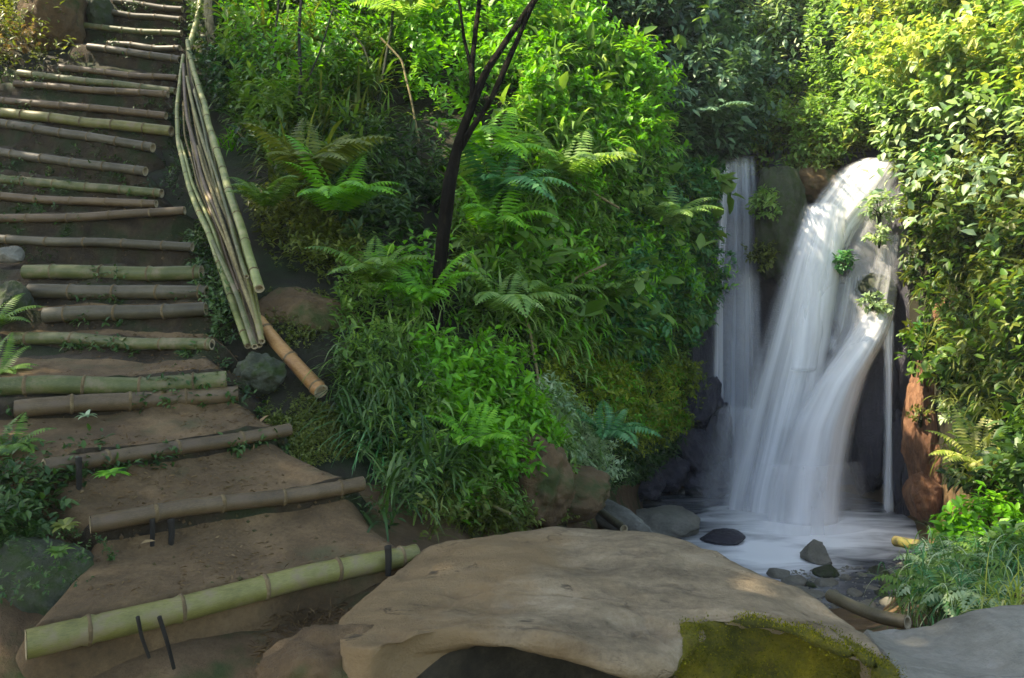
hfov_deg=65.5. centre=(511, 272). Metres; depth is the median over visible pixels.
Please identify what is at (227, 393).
weeds
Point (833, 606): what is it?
gravel
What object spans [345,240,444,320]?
shrub
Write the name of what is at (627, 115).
shrub
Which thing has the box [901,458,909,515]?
rock
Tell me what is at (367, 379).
grass tuft
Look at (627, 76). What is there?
shrub
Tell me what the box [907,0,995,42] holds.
shrub
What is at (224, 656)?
ground
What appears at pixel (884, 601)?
stone
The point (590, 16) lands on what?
shrub
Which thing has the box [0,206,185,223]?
bamboo log
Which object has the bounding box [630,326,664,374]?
shrub
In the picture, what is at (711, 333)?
rock
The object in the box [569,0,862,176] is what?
undergrowth
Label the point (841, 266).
shrub
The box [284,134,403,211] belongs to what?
fern
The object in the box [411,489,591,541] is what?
undergrowth
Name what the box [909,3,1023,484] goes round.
slope
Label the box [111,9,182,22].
bamboo log
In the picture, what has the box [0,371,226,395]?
bamboo log
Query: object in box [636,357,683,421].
shrub
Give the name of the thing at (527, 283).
fern
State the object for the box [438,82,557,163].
fern
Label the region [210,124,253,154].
grass tuft
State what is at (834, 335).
rock
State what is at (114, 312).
bamboo log
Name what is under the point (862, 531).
water
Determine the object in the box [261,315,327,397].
bamboo pole
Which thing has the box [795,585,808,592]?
stone
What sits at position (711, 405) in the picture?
rock
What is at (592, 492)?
rock
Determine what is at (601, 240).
shrub
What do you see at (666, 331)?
shrub
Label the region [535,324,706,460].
undergrowth
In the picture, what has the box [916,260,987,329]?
shrub
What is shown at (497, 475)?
undergrowth
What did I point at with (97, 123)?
bamboo log
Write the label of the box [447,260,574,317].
fern
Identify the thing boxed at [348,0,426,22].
fern
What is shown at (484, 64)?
undergrowth
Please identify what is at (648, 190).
shrub
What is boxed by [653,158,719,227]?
shrub
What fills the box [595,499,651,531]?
rock
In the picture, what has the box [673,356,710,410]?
shrub
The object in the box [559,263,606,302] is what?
dry stem
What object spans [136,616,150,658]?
wooden stake
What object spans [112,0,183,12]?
bamboo log
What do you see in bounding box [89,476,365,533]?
bamboo log
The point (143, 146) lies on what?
bamboo log
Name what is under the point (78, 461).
wooden stake
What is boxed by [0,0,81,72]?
undergrowth
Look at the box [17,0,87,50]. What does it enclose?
rock
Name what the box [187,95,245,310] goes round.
bamboo pole
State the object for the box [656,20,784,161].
shrub
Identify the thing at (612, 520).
driftwood stick
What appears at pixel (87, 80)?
bamboo log
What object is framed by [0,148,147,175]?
bamboo log
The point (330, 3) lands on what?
shrub
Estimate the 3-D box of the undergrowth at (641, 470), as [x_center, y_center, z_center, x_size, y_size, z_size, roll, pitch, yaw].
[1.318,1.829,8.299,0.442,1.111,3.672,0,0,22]
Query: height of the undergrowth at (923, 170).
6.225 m
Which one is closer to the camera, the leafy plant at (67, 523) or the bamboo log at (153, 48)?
the leafy plant at (67, 523)
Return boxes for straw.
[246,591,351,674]
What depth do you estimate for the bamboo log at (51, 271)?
5.21 m
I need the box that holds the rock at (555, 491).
[512,433,575,528]
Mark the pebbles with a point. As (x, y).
(239, 578)
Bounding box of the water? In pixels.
[643,487,918,608]
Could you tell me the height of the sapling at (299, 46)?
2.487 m
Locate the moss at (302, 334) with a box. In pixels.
[263,286,334,348]
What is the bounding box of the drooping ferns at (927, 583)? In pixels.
[862,519,1023,628]
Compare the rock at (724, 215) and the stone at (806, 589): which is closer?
the stone at (806, 589)
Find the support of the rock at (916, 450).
on the ground
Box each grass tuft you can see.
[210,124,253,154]
[219,88,257,132]
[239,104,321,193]
[244,27,297,78]
[276,68,363,131]
[295,369,459,496]
[296,304,445,454]
[305,319,400,401]
[446,501,506,535]
[520,350,570,437]
[935,546,1023,614]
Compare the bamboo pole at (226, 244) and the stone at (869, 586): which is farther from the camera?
the stone at (869, 586)
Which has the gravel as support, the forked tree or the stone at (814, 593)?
the stone at (814, 593)
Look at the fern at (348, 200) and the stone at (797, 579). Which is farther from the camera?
the stone at (797, 579)
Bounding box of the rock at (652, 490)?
[638,467,666,501]
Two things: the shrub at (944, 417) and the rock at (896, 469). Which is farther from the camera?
the rock at (896, 469)
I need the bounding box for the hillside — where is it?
[0,0,692,484]
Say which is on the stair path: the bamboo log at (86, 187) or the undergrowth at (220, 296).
the bamboo log at (86, 187)
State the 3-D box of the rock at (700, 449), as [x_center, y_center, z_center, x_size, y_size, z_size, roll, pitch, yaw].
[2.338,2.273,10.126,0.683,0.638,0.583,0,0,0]
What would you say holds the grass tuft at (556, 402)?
on the hillside
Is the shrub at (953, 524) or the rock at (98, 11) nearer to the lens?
the shrub at (953, 524)
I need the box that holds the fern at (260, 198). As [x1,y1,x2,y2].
[227,175,304,206]
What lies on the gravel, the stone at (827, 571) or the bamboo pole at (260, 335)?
the stone at (827, 571)
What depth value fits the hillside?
6.77 m
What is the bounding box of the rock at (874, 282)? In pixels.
[854,273,897,316]
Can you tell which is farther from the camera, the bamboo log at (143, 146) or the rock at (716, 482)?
the rock at (716, 482)
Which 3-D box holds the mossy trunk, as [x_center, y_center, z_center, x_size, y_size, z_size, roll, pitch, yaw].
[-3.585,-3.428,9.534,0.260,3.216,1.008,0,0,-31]
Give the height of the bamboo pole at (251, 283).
2.578 m
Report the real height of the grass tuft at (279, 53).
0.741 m
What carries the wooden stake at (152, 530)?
on the stair path
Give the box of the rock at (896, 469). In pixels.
[882,408,902,513]
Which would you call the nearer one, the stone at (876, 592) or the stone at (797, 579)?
the stone at (876, 592)
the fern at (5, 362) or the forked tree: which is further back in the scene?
the forked tree
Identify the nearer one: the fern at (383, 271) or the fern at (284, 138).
the fern at (383, 271)
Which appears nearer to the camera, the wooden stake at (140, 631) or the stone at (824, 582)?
the wooden stake at (140, 631)
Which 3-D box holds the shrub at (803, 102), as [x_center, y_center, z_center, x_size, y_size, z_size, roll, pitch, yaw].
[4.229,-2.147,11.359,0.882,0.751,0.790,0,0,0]
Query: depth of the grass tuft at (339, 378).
4.42 m
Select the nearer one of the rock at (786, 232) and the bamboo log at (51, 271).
the bamboo log at (51, 271)
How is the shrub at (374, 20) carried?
on the hillside
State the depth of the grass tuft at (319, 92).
7.64 m
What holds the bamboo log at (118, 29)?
on the stair path
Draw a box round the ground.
[0,485,1023,677]
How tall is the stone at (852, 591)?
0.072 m
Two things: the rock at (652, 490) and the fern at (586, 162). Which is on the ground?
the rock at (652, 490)
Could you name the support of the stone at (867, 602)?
on the gravel
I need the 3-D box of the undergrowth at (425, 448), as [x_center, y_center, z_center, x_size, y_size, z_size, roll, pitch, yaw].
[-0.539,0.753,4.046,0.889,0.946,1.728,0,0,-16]
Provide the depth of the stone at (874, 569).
7.39 m
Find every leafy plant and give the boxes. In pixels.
[42,545,74,558]
[51,517,79,533]
[76,409,96,418]
[92,467,130,478]
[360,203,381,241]
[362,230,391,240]
[644,116,678,131]
[907,343,926,377]
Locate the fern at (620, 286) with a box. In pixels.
[577,265,655,297]
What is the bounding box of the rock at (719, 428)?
[704,402,733,464]
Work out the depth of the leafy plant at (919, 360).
8.59 m
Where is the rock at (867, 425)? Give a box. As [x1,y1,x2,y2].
[846,341,899,495]
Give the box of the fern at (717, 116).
[664,87,760,129]
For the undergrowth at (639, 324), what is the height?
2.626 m
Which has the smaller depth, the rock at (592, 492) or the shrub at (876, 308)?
the rock at (592, 492)
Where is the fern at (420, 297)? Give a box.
[380,250,477,302]
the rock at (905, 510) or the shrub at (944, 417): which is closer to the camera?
the shrub at (944, 417)
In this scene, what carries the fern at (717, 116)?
on the hillside
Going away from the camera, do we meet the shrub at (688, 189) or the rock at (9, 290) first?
the rock at (9, 290)
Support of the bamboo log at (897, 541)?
on the ground
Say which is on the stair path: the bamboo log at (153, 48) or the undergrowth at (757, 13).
the bamboo log at (153, 48)
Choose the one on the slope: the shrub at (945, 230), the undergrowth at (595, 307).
the shrub at (945, 230)
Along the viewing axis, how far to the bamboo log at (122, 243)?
5.64 m
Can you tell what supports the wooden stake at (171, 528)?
on the stair path
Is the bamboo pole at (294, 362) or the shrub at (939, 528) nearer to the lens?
the bamboo pole at (294, 362)
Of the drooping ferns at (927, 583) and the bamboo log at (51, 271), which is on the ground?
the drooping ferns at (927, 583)
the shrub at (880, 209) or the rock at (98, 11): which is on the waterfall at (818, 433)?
the shrub at (880, 209)
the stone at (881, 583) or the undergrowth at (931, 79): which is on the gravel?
the stone at (881, 583)
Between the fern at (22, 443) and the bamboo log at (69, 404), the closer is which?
the fern at (22, 443)
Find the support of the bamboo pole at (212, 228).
on the stair path
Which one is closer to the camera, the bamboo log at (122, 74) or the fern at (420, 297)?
the fern at (420, 297)
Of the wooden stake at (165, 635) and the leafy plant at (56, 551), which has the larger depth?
the leafy plant at (56, 551)
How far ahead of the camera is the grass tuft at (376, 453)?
3.99 m
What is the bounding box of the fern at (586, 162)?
[512,121,644,179]
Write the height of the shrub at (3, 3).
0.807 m
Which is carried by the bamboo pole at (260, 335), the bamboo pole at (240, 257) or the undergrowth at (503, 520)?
the bamboo pole at (240, 257)
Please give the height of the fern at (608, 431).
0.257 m
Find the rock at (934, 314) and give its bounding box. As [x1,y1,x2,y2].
[932,297,949,330]
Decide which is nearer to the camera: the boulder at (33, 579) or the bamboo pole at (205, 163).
the boulder at (33, 579)
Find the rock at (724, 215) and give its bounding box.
[703,195,725,260]
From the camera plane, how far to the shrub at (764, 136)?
11.26 m
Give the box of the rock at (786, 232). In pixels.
[754,164,807,287]
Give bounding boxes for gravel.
[781,562,903,608]
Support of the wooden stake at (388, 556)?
on the ground
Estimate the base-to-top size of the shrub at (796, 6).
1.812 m
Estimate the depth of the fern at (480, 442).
4.15 m
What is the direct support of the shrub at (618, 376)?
on the hillside
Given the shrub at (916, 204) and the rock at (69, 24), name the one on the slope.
the shrub at (916, 204)
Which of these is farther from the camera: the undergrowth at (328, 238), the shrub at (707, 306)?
the shrub at (707, 306)
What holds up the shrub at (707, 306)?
on the hillside
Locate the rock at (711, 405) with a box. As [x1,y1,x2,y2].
[685,375,722,428]
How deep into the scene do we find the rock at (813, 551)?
7.67 m
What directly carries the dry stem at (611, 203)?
on the hillside
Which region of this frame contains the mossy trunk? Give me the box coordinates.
[204,0,224,67]
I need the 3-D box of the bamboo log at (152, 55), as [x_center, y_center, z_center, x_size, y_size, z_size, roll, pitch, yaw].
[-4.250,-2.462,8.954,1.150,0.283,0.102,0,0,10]
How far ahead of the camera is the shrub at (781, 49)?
12.23 m
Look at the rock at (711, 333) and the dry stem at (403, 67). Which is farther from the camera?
the rock at (711, 333)
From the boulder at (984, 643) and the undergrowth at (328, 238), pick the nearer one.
the boulder at (984, 643)
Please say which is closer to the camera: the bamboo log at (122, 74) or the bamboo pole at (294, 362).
the bamboo pole at (294, 362)
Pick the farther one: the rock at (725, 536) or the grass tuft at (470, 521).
the rock at (725, 536)
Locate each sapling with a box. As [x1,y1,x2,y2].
[272,0,278,64]
[297,0,333,125]
[346,0,394,117]
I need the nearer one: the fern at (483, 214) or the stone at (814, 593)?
the fern at (483, 214)
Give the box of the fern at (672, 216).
[628,176,723,224]
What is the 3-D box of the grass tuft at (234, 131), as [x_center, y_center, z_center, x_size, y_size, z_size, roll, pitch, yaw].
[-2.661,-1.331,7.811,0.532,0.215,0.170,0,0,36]
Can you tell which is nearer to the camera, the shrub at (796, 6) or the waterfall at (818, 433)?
the waterfall at (818, 433)
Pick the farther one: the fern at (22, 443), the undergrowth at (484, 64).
the undergrowth at (484, 64)
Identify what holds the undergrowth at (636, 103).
on the hillside
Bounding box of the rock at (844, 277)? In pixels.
[836,248,854,285]
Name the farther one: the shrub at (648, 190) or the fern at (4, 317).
the shrub at (648, 190)
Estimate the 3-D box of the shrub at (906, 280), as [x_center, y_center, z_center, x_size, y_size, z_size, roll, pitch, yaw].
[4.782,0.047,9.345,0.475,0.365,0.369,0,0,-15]
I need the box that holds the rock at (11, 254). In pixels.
[0,246,24,263]
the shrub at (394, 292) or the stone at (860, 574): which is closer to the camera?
the shrub at (394, 292)
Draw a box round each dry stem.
[380,37,419,142]
[522,306,539,388]
[532,163,619,208]
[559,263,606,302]
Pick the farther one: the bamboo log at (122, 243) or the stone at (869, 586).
the stone at (869, 586)
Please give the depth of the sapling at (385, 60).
8.37 m
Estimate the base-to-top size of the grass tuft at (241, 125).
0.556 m
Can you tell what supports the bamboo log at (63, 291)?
on the stair path
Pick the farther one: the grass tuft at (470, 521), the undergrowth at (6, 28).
the undergrowth at (6, 28)
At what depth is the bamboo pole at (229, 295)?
5.76 m
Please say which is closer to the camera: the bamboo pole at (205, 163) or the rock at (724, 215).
the bamboo pole at (205, 163)
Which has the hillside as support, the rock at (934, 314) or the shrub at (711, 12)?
the shrub at (711, 12)
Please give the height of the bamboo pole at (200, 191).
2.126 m
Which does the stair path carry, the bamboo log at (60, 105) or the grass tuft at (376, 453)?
the bamboo log at (60, 105)
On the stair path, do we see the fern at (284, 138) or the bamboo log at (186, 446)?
the bamboo log at (186, 446)
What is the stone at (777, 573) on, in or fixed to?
on the gravel
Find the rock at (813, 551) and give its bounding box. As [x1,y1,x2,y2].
[800,539,831,565]
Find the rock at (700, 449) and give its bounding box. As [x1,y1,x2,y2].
[674,429,719,472]
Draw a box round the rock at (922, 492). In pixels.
[902,471,942,522]
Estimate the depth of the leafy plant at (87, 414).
3.72 m
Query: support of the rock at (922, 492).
on the ground
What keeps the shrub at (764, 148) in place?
on the cliff
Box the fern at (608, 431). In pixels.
[569,399,661,447]
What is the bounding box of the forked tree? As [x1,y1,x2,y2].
[350,0,709,347]
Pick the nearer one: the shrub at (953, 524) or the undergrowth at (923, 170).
the shrub at (953, 524)
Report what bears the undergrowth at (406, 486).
on the ground
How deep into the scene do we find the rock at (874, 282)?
9.58 m
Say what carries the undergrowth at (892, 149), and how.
on the slope
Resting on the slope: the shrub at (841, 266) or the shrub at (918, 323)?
the shrub at (918, 323)
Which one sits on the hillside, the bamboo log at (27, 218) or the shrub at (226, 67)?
the shrub at (226, 67)
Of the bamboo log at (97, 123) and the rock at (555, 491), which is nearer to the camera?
the rock at (555, 491)
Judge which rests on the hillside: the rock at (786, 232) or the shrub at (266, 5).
the shrub at (266, 5)
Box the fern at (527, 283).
[492,245,601,306]
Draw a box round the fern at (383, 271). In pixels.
[302,236,437,282]
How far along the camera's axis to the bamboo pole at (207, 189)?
6.21 m
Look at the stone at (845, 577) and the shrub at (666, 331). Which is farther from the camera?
the shrub at (666, 331)
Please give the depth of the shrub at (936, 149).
9.09 m
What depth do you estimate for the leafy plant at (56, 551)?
2.65 m
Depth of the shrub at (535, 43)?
8.70 m
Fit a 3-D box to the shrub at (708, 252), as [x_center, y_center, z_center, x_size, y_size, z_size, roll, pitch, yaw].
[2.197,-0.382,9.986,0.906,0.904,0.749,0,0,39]
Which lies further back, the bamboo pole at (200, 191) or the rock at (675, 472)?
the rock at (675, 472)
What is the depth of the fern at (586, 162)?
7.42 m
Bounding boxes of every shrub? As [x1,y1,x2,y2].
[0,0,22,32]
[0,9,40,69]
[198,33,269,93]
[221,72,306,140]
[224,0,284,42]
[289,0,374,29]
[292,31,361,95]
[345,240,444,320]
[362,0,474,61]
[460,18,569,95]
[528,0,616,66]
[538,211,639,271]
[562,94,630,136]
[573,36,669,104]
[574,347,634,412]
[598,159,654,234]
[608,0,738,68]
[614,86,679,149]
[618,259,672,338]
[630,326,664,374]
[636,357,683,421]
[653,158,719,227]
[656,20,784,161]
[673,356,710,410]
[681,209,730,267]
[687,288,718,336]
[713,95,790,165]
[720,10,796,77]
[741,237,780,272]
[742,106,789,152]
[745,184,782,222]
[750,0,872,37]
[781,93,832,132]
[832,250,858,274]
[845,0,938,45]
[853,187,899,224]
[855,290,894,318]
[861,222,892,248]
[866,107,933,158]
[896,265,918,286]
[905,404,935,427]
[906,191,938,247]
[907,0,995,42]
[907,133,963,199]
[912,320,949,369]
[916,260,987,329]
[924,186,977,271]
[927,517,986,546]
[928,478,1023,553]
[931,391,980,424]
[946,323,1003,391]
[956,521,1023,559]
[971,29,1006,66]
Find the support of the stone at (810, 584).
on the gravel
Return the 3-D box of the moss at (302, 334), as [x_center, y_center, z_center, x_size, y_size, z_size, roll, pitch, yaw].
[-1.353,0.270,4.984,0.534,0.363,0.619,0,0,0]
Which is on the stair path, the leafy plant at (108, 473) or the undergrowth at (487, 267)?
the leafy plant at (108, 473)
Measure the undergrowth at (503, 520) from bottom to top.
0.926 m
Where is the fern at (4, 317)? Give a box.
[0,293,43,325]
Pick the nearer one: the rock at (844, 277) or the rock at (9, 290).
the rock at (9, 290)
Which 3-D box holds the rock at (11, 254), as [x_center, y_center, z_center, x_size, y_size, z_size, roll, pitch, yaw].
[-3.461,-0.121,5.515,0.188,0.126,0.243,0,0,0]
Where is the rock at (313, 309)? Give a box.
[259,287,359,331]
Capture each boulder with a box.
[0,521,118,615]
[339,526,907,677]
[636,505,700,537]
[864,604,1023,677]
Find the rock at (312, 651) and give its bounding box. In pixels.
[255,623,373,677]
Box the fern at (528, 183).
[453,137,579,203]
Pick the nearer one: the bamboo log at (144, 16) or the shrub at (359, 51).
the shrub at (359, 51)
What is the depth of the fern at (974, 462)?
5.95 m
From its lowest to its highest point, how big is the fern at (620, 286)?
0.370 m
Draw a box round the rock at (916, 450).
[900,359,941,484]
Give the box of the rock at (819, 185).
[799,164,846,203]
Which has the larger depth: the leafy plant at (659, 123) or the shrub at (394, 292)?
the leafy plant at (659, 123)
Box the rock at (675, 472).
[659,451,690,493]
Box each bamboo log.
[0,97,167,119]
[0,107,174,136]
[0,119,155,151]
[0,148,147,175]
[0,174,163,197]
[0,191,157,207]
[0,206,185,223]
[0,234,193,251]
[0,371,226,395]
[7,331,214,350]
[13,80,169,98]
[13,385,238,417]
[16,69,176,94]
[20,263,204,281]
[25,544,420,659]
[26,283,208,299]
[41,302,207,322]
[41,423,292,474]
[58,64,178,80]
[83,22,182,36]
[86,43,180,63]
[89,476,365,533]
[106,40,181,51]
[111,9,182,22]
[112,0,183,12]
[891,536,929,550]
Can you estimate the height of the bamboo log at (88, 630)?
0.103 m
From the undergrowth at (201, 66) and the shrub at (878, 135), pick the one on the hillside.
the undergrowth at (201, 66)
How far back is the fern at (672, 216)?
8.57 m
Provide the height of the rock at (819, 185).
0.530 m
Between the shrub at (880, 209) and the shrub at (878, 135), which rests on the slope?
the shrub at (878, 135)
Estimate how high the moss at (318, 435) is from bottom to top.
0.372 m
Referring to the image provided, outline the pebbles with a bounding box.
[0,3,393,607]
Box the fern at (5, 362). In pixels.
[0,332,38,373]
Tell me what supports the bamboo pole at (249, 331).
on the bamboo pole at (229, 295)
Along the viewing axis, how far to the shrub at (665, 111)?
9.33 m
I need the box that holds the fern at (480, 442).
[424,400,520,449]
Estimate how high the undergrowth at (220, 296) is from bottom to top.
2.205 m
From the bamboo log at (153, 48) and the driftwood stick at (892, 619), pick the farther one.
the bamboo log at (153, 48)
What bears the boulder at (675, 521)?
on the ground
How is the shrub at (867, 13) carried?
on the slope
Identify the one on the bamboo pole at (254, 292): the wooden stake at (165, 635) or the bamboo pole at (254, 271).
the bamboo pole at (254, 271)
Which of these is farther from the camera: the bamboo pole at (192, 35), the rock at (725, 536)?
the bamboo pole at (192, 35)
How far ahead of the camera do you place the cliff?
10.70 m
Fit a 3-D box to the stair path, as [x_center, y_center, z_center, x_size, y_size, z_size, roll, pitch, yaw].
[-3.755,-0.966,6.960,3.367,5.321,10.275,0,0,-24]
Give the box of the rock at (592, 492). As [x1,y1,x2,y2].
[558,462,610,524]
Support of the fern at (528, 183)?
on the hillside
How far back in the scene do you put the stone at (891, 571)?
7.34 m
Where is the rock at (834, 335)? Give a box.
[828,315,840,353]
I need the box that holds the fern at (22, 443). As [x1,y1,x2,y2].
[0,412,56,455]
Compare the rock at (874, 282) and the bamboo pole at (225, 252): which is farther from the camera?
the rock at (874, 282)
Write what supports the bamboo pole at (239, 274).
on the bamboo pole at (226, 244)
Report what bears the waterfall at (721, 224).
attached to the cliff
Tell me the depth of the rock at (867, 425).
9.57 m
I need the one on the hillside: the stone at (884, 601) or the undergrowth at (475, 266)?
the undergrowth at (475, 266)
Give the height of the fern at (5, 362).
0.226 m
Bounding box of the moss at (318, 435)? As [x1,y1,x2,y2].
[255,383,356,466]
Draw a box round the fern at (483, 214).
[442,167,561,234]
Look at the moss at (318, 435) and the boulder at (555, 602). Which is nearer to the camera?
the boulder at (555, 602)
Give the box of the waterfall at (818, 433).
[750,159,894,525]
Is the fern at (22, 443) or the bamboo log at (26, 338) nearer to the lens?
the fern at (22, 443)
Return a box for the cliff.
[693,0,908,484]
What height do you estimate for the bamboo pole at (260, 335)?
2.380 m
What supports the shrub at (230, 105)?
on the hillside
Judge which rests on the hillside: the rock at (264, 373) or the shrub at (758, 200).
the rock at (264, 373)
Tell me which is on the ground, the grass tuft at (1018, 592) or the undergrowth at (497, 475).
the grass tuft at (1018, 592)
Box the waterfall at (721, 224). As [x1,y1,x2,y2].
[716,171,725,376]
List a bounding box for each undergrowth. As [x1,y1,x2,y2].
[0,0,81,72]
[0,421,113,544]
[159,97,242,343]
[184,0,238,121]
[196,0,414,193]
[213,0,401,164]
[227,92,455,300]
[237,172,367,292]
[320,324,493,541]
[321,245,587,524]
[321,330,441,528]
[390,0,606,157]
[392,224,573,525]
[397,0,669,245]
[406,395,580,528]
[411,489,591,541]
[413,432,592,541]
[430,134,722,396]
[433,0,745,339]
[436,151,715,400]
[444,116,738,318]
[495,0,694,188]
[496,0,692,182]
[530,370,633,483]
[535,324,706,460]
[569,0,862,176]
[588,134,737,368]
[590,420,687,494]
[724,0,850,50]
[744,45,901,168]
[756,0,1023,277]
[794,0,1023,167]
[845,0,1023,174]
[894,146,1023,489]
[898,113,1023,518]
[907,143,1023,515]
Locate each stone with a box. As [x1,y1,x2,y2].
[766,568,789,578]
[781,574,806,585]
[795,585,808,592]
[805,581,816,587]
[807,588,824,597]
[812,564,839,577]
[815,578,837,586]
[839,574,851,580]
[847,587,862,596]
[856,572,866,576]
[860,599,875,606]
[863,584,879,589]
[867,566,889,575]
[874,589,888,597]
[879,578,888,587]
[879,597,893,605]
[889,569,907,575]
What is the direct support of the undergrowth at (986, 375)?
on the slope
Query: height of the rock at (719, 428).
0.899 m
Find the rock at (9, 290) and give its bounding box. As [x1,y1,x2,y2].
[0,280,36,330]
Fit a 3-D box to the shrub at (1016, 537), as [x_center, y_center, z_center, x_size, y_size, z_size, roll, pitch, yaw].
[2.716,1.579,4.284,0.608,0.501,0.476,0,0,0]
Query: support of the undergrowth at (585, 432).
on the hillside
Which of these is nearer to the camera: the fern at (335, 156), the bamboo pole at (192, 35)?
the fern at (335, 156)
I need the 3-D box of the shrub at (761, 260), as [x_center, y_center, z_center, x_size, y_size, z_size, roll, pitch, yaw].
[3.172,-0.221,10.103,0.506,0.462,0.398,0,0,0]
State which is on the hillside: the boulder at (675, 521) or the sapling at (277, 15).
the sapling at (277, 15)
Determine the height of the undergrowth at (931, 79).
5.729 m
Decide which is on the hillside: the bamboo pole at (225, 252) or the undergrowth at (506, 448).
the undergrowth at (506, 448)
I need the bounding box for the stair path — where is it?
[0,0,399,677]
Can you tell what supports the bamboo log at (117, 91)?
on the stair path
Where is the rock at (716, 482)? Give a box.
[683,463,733,498]
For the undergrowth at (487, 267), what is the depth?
6.84 m
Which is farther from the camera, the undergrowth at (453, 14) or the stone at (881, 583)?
the undergrowth at (453, 14)
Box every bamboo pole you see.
[175,54,250,348]
[180,139,249,344]
[182,63,262,347]
[182,100,240,314]
[185,39,264,292]
[185,76,264,343]
[186,51,247,286]
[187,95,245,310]
[188,62,252,285]
[189,0,202,48]
[189,65,263,333]
[189,134,239,291]
[190,141,259,326]
[193,89,248,277]
[197,145,251,304]
[210,239,257,348]
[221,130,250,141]
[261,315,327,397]
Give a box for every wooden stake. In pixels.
[75,457,81,489]
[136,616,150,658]
[149,518,154,546]
[157,615,175,669]
[167,518,174,545]
[384,545,391,576]
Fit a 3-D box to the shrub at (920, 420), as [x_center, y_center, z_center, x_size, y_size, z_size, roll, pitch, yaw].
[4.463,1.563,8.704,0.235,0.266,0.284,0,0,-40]
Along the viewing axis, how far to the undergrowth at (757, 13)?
12.46 m
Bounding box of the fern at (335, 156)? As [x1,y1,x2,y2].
[238,118,396,180]
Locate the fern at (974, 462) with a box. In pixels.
[924,401,1000,471]
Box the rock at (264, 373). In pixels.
[232,352,286,396]
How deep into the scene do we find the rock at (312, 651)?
2.35 m
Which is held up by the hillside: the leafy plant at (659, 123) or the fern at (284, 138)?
the fern at (284, 138)
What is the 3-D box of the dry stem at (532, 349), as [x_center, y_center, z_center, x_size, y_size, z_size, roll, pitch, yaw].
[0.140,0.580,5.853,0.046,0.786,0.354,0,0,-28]
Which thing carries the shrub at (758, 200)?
on the rock at (786, 232)
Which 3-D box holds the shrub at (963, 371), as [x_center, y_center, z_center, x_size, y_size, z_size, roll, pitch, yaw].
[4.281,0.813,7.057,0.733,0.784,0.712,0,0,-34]
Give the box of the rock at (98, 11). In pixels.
[86,0,113,25]
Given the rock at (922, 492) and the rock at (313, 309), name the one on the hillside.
the rock at (313, 309)
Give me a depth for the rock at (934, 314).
8.73 m
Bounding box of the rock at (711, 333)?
[704,300,716,369]
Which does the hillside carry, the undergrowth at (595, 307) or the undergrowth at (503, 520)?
the undergrowth at (595, 307)
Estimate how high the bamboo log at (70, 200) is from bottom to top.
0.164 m
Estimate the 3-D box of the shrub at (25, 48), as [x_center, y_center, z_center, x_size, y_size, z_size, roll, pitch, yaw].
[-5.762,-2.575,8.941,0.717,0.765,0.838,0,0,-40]
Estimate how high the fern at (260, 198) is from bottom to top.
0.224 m
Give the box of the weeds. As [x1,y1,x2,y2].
[0,0,371,513]
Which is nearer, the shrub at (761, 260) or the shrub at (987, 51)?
the shrub at (987, 51)
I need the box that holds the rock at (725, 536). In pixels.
[700,528,745,544]
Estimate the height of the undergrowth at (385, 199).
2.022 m
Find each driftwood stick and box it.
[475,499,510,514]
[597,509,627,530]
[825,589,910,628]

